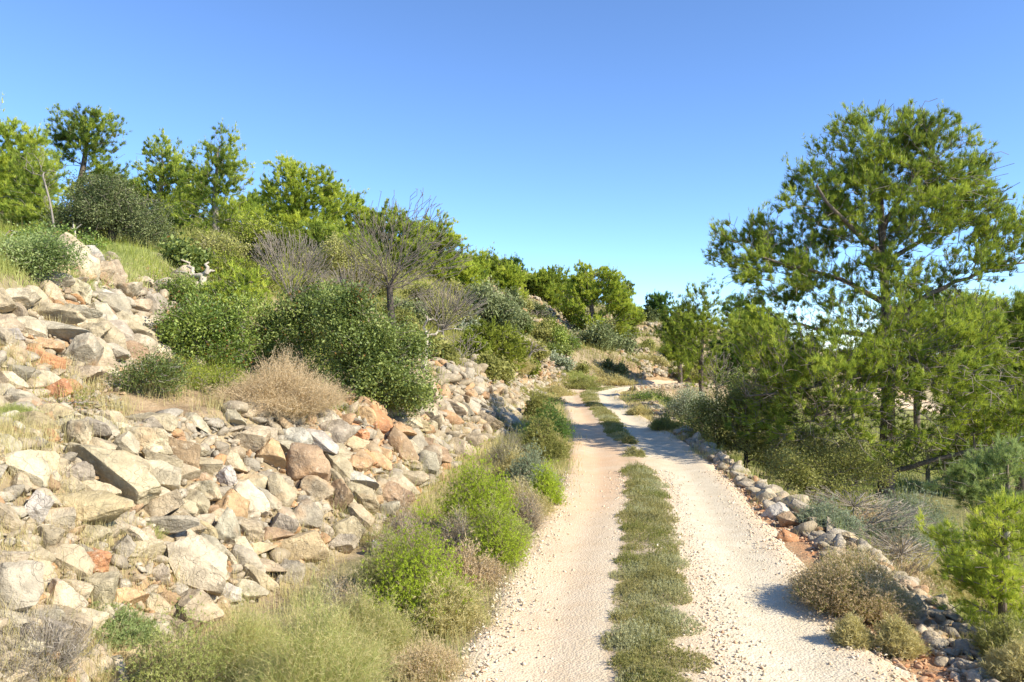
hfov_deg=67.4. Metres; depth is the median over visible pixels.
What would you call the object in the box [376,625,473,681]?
dry shrub
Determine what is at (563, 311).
scrub
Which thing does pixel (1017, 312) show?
pine tree
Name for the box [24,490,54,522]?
rock
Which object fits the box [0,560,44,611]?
rock
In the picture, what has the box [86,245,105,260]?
rock
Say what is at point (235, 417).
rock
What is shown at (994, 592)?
shrub
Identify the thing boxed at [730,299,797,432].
pine tree
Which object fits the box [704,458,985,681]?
earth chips
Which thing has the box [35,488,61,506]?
rock
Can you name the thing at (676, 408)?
bush
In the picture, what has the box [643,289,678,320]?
pine tree
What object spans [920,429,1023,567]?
bush
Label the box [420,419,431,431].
rock
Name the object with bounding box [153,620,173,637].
rock
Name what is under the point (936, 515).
shrub
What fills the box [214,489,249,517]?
rock
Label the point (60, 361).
rock
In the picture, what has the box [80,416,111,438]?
rock
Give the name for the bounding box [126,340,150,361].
rock
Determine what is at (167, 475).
rock
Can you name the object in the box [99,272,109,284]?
rock
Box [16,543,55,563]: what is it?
rock
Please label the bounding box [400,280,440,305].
shrub
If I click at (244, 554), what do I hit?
rock
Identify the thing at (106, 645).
rock
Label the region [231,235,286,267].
shrub
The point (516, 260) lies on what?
pine tree
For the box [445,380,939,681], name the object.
gravel road
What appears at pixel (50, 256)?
bush
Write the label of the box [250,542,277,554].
rock
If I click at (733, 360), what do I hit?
pine tree
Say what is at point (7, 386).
rock
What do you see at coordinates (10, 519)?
rock
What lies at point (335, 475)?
rock
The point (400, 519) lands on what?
dead shrub
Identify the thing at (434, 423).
rock
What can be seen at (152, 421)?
rock
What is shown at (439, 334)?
hill straw
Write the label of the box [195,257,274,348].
bush
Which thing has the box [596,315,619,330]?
scrub
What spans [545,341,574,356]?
scrub
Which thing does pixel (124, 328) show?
rock
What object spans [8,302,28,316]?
rock
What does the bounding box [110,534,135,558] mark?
rock
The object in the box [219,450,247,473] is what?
rock
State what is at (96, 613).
rock
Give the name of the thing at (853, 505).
brushwood
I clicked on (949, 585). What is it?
shrub
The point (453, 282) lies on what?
shrub
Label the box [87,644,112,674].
rock
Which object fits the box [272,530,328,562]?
rock
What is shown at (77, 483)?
rock
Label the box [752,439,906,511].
bush
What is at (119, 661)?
rock
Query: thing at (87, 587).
rock
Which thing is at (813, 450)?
bush
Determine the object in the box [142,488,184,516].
rock
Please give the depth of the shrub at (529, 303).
40.57 m
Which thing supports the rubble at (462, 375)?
on the ground at (800, 550)
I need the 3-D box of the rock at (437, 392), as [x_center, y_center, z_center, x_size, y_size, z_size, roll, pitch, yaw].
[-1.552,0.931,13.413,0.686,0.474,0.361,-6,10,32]
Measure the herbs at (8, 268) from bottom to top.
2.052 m
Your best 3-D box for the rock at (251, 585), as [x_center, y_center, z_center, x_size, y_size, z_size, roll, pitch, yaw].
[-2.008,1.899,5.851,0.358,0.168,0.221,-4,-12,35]
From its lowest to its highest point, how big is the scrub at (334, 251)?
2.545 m
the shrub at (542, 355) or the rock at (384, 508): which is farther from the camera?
the shrub at (542, 355)
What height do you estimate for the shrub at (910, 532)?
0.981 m
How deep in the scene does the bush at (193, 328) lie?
10.79 m
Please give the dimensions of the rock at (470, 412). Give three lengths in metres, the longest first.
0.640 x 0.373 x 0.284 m
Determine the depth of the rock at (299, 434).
8.35 m
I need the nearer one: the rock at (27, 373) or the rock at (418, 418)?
the rock at (27, 373)
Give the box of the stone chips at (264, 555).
[0,257,1023,681]
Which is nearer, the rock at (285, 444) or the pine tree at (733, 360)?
the rock at (285, 444)
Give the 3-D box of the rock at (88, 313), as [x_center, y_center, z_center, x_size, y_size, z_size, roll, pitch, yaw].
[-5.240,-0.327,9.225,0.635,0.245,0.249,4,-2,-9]
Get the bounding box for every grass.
[0,219,544,430]
[0,272,256,485]
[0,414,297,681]
[3,369,586,681]
[417,251,837,379]
[611,390,1020,681]
[642,385,1023,612]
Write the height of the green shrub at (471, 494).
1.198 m
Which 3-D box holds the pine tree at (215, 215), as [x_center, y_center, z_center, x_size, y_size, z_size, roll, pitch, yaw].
[-9.624,-5.188,25.014,2.756,4.085,3.089,0,0,38]
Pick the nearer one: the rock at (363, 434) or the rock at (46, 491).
the rock at (46, 491)
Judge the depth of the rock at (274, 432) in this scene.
8.05 m
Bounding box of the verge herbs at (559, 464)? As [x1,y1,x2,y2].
[16,380,584,681]
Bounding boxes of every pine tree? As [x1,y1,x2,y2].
[0,92,68,219]
[0,142,74,229]
[41,102,137,204]
[122,127,205,223]
[137,196,191,230]
[158,118,255,235]
[169,181,207,222]
[208,194,280,235]
[238,187,276,228]
[256,150,364,251]
[293,214,379,274]
[305,183,370,236]
[352,207,387,235]
[355,197,436,271]
[405,208,467,282]
[411,220,446,259]
[446,257,490,288]
[452,243,492,276]
[480,241,521,279]
[490,252,529,298]
[506,253,528,290]
[524,266,564,309]
[540,264,577,300]
[559,259,643,329]
[564,273,579,304]
[601,278,643,324]
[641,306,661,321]
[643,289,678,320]
[650,298,701,382]
[657,274,747,431]
[701,97,1023,502]
[703,292,766,390]
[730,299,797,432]
[853,283,950,449]
[900,281,1022,459]
[932,284,1023,498]
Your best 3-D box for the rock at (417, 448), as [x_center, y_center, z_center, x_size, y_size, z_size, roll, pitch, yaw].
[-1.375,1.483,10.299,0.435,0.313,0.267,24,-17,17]
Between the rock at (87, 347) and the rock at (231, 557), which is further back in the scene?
the rock at (87, 347)
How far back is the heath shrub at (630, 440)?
14.55 m
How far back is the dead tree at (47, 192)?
16.49 m
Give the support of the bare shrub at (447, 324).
on the ground at (800, 550)
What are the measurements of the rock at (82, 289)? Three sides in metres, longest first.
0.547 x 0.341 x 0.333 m
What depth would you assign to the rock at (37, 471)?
5.00 m
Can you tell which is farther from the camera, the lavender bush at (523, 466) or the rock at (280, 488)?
the lavender bush at (523, 466)
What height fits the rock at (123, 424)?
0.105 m
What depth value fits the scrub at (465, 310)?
27.85 m
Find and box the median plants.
[579,385,714,681]
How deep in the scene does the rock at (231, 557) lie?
5.94 m
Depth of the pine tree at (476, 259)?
41.52 m
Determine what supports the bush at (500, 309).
on the ground at (800, 550)
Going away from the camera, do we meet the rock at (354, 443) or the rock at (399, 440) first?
the rock at (354, 443)
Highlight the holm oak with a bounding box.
[34,161,184,252]
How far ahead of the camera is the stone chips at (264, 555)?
5.65 m
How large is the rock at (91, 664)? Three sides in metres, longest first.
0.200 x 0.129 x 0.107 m
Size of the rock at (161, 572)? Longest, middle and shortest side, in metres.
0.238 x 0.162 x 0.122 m
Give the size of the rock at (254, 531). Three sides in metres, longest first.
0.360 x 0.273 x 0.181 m
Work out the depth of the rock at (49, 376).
7.33 m
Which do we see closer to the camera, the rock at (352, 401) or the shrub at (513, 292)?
the rock at (352, 401)
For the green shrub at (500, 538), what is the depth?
6.61 m
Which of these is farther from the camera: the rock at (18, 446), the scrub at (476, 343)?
the scrub at (476, 343)
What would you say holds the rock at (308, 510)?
on the ground at (800, 550)
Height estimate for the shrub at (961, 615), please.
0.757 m
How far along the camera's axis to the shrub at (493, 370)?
19.30 m
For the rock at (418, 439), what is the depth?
10.61 m
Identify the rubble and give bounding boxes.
[0,251,1012,681]
[488,273,757,379]
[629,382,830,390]
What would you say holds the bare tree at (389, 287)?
on the ground at (800, 550)
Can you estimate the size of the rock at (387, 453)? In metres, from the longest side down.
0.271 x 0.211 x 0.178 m
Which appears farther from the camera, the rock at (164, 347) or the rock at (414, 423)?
the rock at (414, 423)
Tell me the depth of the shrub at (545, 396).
23.86 m
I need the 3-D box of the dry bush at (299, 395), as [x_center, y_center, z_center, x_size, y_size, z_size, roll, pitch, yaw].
[-2.670,0.448,8.930,1.871,1.101,1.846,0,0,0]
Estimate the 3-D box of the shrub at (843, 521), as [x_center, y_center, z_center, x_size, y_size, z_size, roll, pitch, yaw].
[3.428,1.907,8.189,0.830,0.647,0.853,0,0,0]
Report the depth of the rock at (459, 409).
14.21 m
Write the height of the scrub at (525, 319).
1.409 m
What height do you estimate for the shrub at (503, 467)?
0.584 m
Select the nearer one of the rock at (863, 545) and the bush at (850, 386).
the rock at (863, 545)
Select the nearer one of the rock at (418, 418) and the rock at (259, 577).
the rock at (259, 577)
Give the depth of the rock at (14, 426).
5.39 m
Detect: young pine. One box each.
[912,486,1023,626]
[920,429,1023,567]
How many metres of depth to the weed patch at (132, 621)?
4.57 m
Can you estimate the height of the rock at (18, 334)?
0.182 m
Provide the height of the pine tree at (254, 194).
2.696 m
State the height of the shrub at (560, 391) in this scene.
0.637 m
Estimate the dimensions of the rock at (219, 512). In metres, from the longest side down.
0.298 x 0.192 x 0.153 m
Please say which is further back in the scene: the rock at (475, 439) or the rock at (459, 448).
the rock at (475, 439)
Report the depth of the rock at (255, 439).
7.74 m
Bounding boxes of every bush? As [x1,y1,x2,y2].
[0,221,96,288]
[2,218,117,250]
[145,283,265,374]
[148,263,248,309]
[161,350,223,387]
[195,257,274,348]
[198,335,359,425]
[234,277,346,384]
[306,277,447,423]
[500,437,562,487]
[625,385,676,406]
[648,383,720,428]
[672,374,799,479]
[714,356,821,459]
[750,416,886,491]
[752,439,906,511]
[753,346,927,417]
[872,422,970,484]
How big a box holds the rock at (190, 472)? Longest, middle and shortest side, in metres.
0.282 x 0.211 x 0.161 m
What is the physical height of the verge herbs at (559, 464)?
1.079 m
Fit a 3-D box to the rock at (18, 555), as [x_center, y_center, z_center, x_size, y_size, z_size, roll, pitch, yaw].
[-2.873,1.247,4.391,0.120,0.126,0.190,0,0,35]
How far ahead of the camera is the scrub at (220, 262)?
15.84 m
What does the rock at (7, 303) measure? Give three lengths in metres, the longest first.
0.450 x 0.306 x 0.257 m
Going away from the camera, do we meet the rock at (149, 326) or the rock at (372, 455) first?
the rock at (372, 455)
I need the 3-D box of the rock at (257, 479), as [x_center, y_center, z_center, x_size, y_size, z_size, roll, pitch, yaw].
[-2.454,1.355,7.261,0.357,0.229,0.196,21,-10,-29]
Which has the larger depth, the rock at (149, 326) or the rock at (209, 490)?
the rock at (149, 326)
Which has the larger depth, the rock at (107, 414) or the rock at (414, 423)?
the rock at (414, 423)
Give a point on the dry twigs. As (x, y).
(68, 650)
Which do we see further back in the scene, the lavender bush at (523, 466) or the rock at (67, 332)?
the lavender bush at (523, 466)
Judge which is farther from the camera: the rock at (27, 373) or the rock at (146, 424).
the rock at (27, 373)
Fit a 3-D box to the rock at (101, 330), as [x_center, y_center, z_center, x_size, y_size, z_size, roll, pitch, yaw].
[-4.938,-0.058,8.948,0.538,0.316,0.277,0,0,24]
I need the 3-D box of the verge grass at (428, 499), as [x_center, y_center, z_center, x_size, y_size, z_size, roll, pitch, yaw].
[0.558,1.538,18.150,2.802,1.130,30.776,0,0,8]
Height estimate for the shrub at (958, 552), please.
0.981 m
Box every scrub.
[37,377,103,409]
[95,339,203,401]
[165,223,252,267]
[178,356,246,395]
[204,245,292,295]
[224,206,307,280]
[299,273,365,296]
[302,231,404,290]
[378,304,422,342]
[448,299,481,331]
[449,330,495,357]
[497,354,520,385]
[508,303,534,328]
[516,355,544,377]
[529,318,555,341]
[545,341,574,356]
[553,297,586,321]
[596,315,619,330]
[627,312,646,324]
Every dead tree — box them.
[20,146,56,229]
[422,310,466,369]
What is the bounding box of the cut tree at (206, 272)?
[175,259,214,286]
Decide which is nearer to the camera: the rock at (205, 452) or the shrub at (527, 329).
the rock at (205, 452)
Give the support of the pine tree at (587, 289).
on the ground at (800, 550)
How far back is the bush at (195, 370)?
9.23 m
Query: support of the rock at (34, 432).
on the ground at (800, 550)
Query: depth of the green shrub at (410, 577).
5.60 m
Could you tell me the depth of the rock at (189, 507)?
6.09 m
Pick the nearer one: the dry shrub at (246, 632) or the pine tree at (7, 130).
the dry shrub at (246, 632)
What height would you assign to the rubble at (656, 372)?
7.953 m
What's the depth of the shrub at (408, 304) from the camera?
23.91 m
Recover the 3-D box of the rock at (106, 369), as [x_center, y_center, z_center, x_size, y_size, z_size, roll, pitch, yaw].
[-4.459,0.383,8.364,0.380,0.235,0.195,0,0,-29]
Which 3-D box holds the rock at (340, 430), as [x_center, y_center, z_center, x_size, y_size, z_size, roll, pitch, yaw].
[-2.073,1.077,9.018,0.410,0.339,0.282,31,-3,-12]
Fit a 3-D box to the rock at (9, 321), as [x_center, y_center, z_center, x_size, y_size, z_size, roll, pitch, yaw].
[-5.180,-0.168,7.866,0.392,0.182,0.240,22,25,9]
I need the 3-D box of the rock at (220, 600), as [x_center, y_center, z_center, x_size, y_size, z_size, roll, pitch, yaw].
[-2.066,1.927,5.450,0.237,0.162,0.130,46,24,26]
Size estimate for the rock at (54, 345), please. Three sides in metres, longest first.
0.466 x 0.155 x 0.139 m
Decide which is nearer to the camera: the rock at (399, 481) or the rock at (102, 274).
the rock at (399, 481)
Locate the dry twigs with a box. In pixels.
[0,601,104,681]
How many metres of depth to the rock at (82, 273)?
10.35 m
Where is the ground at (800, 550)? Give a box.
[0,230,1023,681]
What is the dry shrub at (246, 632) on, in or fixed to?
on the ground at (800, 550)
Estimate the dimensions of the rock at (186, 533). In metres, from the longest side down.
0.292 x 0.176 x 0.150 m
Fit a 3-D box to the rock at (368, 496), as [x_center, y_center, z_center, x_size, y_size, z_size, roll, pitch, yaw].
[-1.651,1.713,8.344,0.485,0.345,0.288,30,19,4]
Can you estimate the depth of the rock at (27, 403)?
6.18 m
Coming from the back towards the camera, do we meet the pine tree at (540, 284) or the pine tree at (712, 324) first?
the pine tree at (540, 284)
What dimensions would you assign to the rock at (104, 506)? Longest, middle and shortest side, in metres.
0.668 x 0.253 x 0.245 m
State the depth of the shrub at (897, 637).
4.85 m
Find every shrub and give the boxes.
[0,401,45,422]
[153,231,218,280]
[183,586,301,681]
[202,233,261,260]
[209,547,424,681]
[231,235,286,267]
[248,227,336,298]
[286,236,349,277]
[301,559,378,646]
[305,259,381,302]
[320,555,432,660]
[347,514,416,594]
[358,258,400,297]
[359,495,487,631]
[365,483,436,552]
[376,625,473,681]
[380,295,433,325]
[398,562,495,639]
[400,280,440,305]
[409,327,466,365]
[413,280,490,338]
[421,298,463,334]
[421,529,512,597]
[426,429,528,533]
[430,493,479,559]
[446,276,470,297]
[452,473,536,574]
[455,311,480,333]
[458,486,539,549]
[472,349,505,382]
[481,408,533,467]
[487,444,533,481]
[499,285,527,311]
[502,356,538,378]
[503,472,561,517]
[507,471,556,532]
[512,411,573,463]
[517,378,569,403]
[519,296,536,311]
[520,321,535,334]
[521,389,559,417]
[521,393,575,440]
[524,337,551,360]
[527,459,573,506]
[531,301,552,318]
[534,382,579,396]
[542,321,585,349]
[547,315,563,331]
[549,349,576,371]
[553,366,607,389]
[553,430,572,447]
[557,365,597,381]
[566,310,588,322]
[574,360,594,376]
[588,359,642,385]
[600,357,628,375]
[614,324,641,337]
[620,433,638,443]
[623,444,645,455]
[625,403,655,415]
[632,352,657,361]
[638,337,657,349]
[644,353,668,365]
[647,408,686,430]
[668,355,719,382]
[699,350,737,433]
[750,467,796,494]
[782,529,931,628]
[787,485,816,507]
[793,488,875,539]
[823,611,879,653]
[832,480,883,515]
[850,489,923,536]
[852,474,965,538]
[856,489,949,557]
[864,539,949,597]
[870,608,932,659]
[877,540,924,578]
[883,526,948,567]
[895,566,969,618]
[899,539,988,606]
[926,516,1023,579]
[958,599,1023,660]
[963,552,1023,609]
[970,627,1023,681]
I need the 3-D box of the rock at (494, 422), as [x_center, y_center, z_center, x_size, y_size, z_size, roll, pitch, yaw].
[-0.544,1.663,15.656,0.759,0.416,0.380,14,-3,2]
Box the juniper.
[463,316,530,369]
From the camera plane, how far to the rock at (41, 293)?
8.72 m
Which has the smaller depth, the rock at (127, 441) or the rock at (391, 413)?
the rock at (127, 441)
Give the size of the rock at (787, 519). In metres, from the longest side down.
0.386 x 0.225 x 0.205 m
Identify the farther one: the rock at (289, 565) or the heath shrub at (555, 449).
the heath shrub at (555, 449)
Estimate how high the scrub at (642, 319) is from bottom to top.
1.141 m
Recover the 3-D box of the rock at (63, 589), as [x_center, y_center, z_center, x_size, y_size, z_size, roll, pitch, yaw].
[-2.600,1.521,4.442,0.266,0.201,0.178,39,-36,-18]
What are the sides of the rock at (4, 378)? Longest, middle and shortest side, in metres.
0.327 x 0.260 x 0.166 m
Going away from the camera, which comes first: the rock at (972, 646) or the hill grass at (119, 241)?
the rock at (972, 646)
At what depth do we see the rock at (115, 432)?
6.21 m
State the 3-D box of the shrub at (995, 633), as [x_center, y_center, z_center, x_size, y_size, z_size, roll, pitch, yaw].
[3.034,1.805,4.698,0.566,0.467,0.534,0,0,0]
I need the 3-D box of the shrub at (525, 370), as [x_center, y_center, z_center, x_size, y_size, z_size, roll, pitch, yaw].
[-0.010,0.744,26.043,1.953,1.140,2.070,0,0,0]
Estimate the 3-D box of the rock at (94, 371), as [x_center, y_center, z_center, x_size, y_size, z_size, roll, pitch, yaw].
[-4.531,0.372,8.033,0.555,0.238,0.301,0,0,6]
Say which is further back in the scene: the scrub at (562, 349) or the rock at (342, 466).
the scrub at (562, 349)
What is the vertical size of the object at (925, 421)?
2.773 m
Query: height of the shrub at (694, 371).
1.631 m
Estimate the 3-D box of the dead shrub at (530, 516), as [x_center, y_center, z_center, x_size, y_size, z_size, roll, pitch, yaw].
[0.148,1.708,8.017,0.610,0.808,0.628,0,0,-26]
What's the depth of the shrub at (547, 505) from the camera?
8.72 m
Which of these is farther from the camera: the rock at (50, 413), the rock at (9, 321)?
the rock at (9, 321)
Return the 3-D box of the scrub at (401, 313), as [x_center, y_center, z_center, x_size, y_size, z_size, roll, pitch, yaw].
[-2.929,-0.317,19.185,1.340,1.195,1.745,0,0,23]
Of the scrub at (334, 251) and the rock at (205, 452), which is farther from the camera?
the scrub at (334, 251)
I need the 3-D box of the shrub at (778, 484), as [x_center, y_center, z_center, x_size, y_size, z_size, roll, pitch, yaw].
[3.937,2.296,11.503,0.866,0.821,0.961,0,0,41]
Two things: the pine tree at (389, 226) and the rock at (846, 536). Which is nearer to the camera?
the rock at (846, 536)
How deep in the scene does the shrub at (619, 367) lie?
35.24 m
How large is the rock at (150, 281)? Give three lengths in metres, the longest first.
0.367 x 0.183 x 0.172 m
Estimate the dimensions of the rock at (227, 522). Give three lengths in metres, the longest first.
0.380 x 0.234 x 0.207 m
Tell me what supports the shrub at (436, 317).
on the ground at (800, 550)
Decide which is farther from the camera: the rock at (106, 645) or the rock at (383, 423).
the rock at (383, 423)
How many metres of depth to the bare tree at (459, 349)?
18.96 m
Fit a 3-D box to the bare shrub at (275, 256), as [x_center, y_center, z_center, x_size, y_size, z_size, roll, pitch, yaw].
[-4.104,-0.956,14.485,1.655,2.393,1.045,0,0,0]
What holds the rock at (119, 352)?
on the ground at (800, 550)
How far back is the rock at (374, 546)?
7.27 m
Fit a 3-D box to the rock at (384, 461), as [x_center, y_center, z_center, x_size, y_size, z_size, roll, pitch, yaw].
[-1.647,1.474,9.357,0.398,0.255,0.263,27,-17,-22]
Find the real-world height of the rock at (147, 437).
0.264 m
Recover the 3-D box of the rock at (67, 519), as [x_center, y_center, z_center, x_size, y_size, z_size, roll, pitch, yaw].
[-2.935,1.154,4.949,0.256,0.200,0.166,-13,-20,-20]
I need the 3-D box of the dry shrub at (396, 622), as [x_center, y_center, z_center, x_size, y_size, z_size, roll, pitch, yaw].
[-0.955,1.757,5.001,0.838,0.728,0.846,0,0,23]
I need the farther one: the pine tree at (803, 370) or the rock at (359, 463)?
the pine tree at (803, 370)
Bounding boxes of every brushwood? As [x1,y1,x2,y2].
[805,485,942,531]
[850,526,938,574]
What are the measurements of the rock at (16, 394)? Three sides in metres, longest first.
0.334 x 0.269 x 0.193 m
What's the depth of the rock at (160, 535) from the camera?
5.61 m
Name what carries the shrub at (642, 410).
on the ground at (800, 550)
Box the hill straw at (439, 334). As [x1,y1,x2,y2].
[0,214,580,393]
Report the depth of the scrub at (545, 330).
35.62 m
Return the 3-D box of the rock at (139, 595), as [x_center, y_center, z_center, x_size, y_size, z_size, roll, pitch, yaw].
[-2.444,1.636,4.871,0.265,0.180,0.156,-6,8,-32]
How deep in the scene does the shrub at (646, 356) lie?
37.56 m
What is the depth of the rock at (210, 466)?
6.91 m
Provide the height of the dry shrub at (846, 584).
0.686 m
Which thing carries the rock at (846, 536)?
on the ground at (800, 550)
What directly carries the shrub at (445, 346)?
on the ground at (800, 550)
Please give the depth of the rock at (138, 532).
5.32 m
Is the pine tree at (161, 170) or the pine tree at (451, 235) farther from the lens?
the pine tree at (451, 235)
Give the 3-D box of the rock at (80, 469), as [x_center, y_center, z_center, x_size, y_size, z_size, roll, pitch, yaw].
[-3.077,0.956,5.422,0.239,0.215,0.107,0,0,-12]
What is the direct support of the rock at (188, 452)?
on the ground at (800, 550)
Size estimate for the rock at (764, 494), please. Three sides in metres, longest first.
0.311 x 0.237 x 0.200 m
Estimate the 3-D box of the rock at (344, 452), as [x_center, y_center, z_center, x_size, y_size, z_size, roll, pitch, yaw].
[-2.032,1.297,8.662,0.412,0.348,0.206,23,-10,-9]
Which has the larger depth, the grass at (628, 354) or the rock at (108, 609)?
the grass at (628, 354)
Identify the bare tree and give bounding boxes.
[339,189,473,351]
[444,330,484,357]
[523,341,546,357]
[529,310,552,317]
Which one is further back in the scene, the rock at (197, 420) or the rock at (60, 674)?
the rock at (197, 420)
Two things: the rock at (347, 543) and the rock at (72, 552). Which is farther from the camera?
the rock at (347, 543)
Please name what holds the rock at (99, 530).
on the ground at (800, 550)
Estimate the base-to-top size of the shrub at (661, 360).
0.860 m
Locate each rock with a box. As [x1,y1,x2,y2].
[0,287,16,313]
[0,314,25,331]
[0,326,14,346]
[0,371,8,382]
[0,383,14,394]
[0,395,7,408]
[0,433,21,451]
[0,449,51,487]
[0,502,23,533]
[0,550,30,561]
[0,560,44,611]
[0,609,29,627]
[1,425,22,433]
[2,371,28,388]
[2,410,19,416]
[3,388,41,403]
[5,364,35,381]
[6,288,41,308]
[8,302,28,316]
[9,328,25,340]
[9,401,39,411]
[9,472,32,495]
[11,655,41,670]
[14,316,47,337]
[14,637,44,654]
[15,410,56,429]
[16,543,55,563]
[21,428,43,436]
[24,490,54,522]
[24,617,41,628]
[26,285,50,302]
[26,346,65,372]
[29,604,65,620]
[31,302,85,324]
[32,337,64,352]
[32,558,57,579]
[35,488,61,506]
[35,525,65,549]
[36,370,60,387]
[36,403,71,418]
[36,450,65,470]
[37,615,72,650]
[37,661,61,678]
[38,271,74,287]
[38,319,91,340]
[39,280,65,302]
[43,507,75,533]
[44,411,54,419]
[45,378,72,397]
[46,543,94,579]
[46,578,87,610]
[55,490,135,524]
[56,418,78,425]
[57,605,92,650]
[58,232,89,253]
[60,477,85,491]
[61,419,91,444]
[61,578,93,598]
[63,332,103,365]
[64,303,102,318]
[64,461,95,481]
[65,243,100,280]
[66,663,89,681]
[67,365,105,382]
[67,442,160,505]
[69,265,89,283]
[70,278,92,304]
[72,655,98,680]
[77,323,111,337]
[77,543,93,551]
[78,571,118,605]
[79,524,112,542]
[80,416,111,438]
[80,480,121,495]
[80,608,108,627]
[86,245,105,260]
[87,317,120,331]
[87,547,111,572]
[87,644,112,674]
[89,302,117,319]
[89,437,116,449]
[93,291,130,313]
[93,414,119,439]
[94,604,114,624]
[95,627,115,638]
[96,336,119,370]
[96,638,112,655]
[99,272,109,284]
[99,366,119,382]
[99,410,132,425]
[100,260,114,281]
[100,320,127,349]
[107,342,130,360]
[108,319,133,340]
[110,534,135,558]
[110,655,126,679]
[111,638,145,666]
[112,259,127,286]
[112,431,139,454]
[113,422,132,427]
[114,587,149,605]
[115,450,150,469]
[116,282,142,297]
[116,310,134,322]
[119,426,172,454]
[122,524,148,540]
[125,412,178,432]
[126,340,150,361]
[127,322,158,341]
[131,314,156,325]
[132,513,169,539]
[134,298,152,311]
[134,333,157,355]
[134,537,166,558]
[137,421,150,426]
[138,276,154,285]
[141,449,182,471]
[141,526,156,538]
[142,416,163,428]
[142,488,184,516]
[144,322,164,342]
[144,592,171,612]
[145,292,167,320]
[145,644,161,662]
[147,515,199,533]
[149,445,162,451]
[149,459,181,490]
[151,563,170,584]
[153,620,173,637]
[157,342,170,353]
[159,486,170,495]
[159,591,180,604]
[164,506,206,533]
[165,535,227,595]
[168,436,200,467]
[172,618,191,645]
[173,529,196,538]
[175,588,224,632]
[181,463,201,480]
[181,498,197,515]
[182,489,209,514]
[185,412,209,432]
[186,438,210,456]
[191,480,221,501]
[198,533,226,553]
[199,457,223,475]
[199,520,217,538]
[212,508,224,523]
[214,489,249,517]
[214,507,240,543]
[215,596,230,620]
[217,465,237,485]
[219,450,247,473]
[222,544,236,564]
[223,409,246,425]
[223,582,241,601]
[226,536,253,550]
[231,544,266,573]
[232,479,269,516]
[233,426,270,451]
[234,578,269,600]
[236,516,263,542]
[242,472,267,488]
[243,425,277,439]
[243,563,279,596]
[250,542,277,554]
[255,438,285,468]
[255,486,280,510]
[260,558,287,571]
[263,527,294,541]
[267,473,296,506]
[270,512,298,532]
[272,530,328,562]
[276,558,305,583]
[277,439,293,451]
[283,427,313,443]
[285,442,330,481]
[293,498,322,528]
[300,475,334,500]
[306,428,338,454]
[316,409,340,419]
[319,419,353,443]
[324,452,353,481]
[328,478,353,511]
[328,534,359,553]
[329,468,344,481]
[332,516,365,540]
[336,443,350,459]
[344,391,359,404]
[344,435,369,450]
[346,481,379,514]
[347,502,374,530]
[349,455,374,472]
[350,470,378,489]
[354,429,369,439]
[357,406,376,424]
[358,396,387,414]
[364,449,377,465]
[370,405,392,432]
[370,451,391,470]
[372,540,382,554]
[379,446,392,460]
[379,500,399,516]
[381,481,415,513]
[384,402,398,417]
[386,477,409,490]
[387,425,418,460]
[391,418,416,435]
[391,471,420,496]
[403,471,428,485]
[406,409,421,422]
[407,417,422,428]
[407,427,427,449]
[409,439,421,454]
[418,450,439,478]
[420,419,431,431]
[422,380,439,401]
[423,444,442,463]
[424,408,437,417]
[424,436,434,444]
[426,434,450,450]
[427,420,437,428]
[433,443,451,463]
[444,397,467,415]
[448,437,471,459]
[462,402,474,416]
[465,433,483,451]
[478,411,503,430]
[756,488,776,502]
[760,502,791,518]
[776,529,799,541]
[777,511,801,526]
[779,494,809,504]
[788,497,812,513]
[806,517,823,524]
[841,532,857,541]
[857,544,881,552]
[893,574,918,584]
[908,594,929,618]
[925,594,950,607]
[969,641,982,652]
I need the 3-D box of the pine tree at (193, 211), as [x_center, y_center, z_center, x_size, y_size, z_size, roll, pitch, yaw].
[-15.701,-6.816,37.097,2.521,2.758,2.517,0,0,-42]
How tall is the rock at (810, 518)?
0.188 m
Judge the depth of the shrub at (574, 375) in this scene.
32.80 m
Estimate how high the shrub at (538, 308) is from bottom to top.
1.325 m
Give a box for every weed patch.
[87,599,162,651]
[105,592,246,681]
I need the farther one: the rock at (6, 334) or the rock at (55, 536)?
the rock at (6, 334)
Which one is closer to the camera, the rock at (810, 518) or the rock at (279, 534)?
the rock at (279, 534)
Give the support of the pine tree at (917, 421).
on the ground at (800, 550)
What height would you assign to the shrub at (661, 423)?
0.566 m
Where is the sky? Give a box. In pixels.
[0,0,1023,368]
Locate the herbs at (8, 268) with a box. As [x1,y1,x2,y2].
[0,229,177,300]
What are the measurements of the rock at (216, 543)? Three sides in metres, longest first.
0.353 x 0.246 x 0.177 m
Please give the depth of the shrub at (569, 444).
13.97 m
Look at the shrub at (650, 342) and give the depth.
40.58 m
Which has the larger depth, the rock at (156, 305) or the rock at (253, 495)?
the rock at (156, 305)
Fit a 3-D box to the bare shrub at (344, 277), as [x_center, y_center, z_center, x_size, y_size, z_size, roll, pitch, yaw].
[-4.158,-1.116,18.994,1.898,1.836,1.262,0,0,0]
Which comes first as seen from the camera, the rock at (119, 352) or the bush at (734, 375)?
the rock at (119, 352)

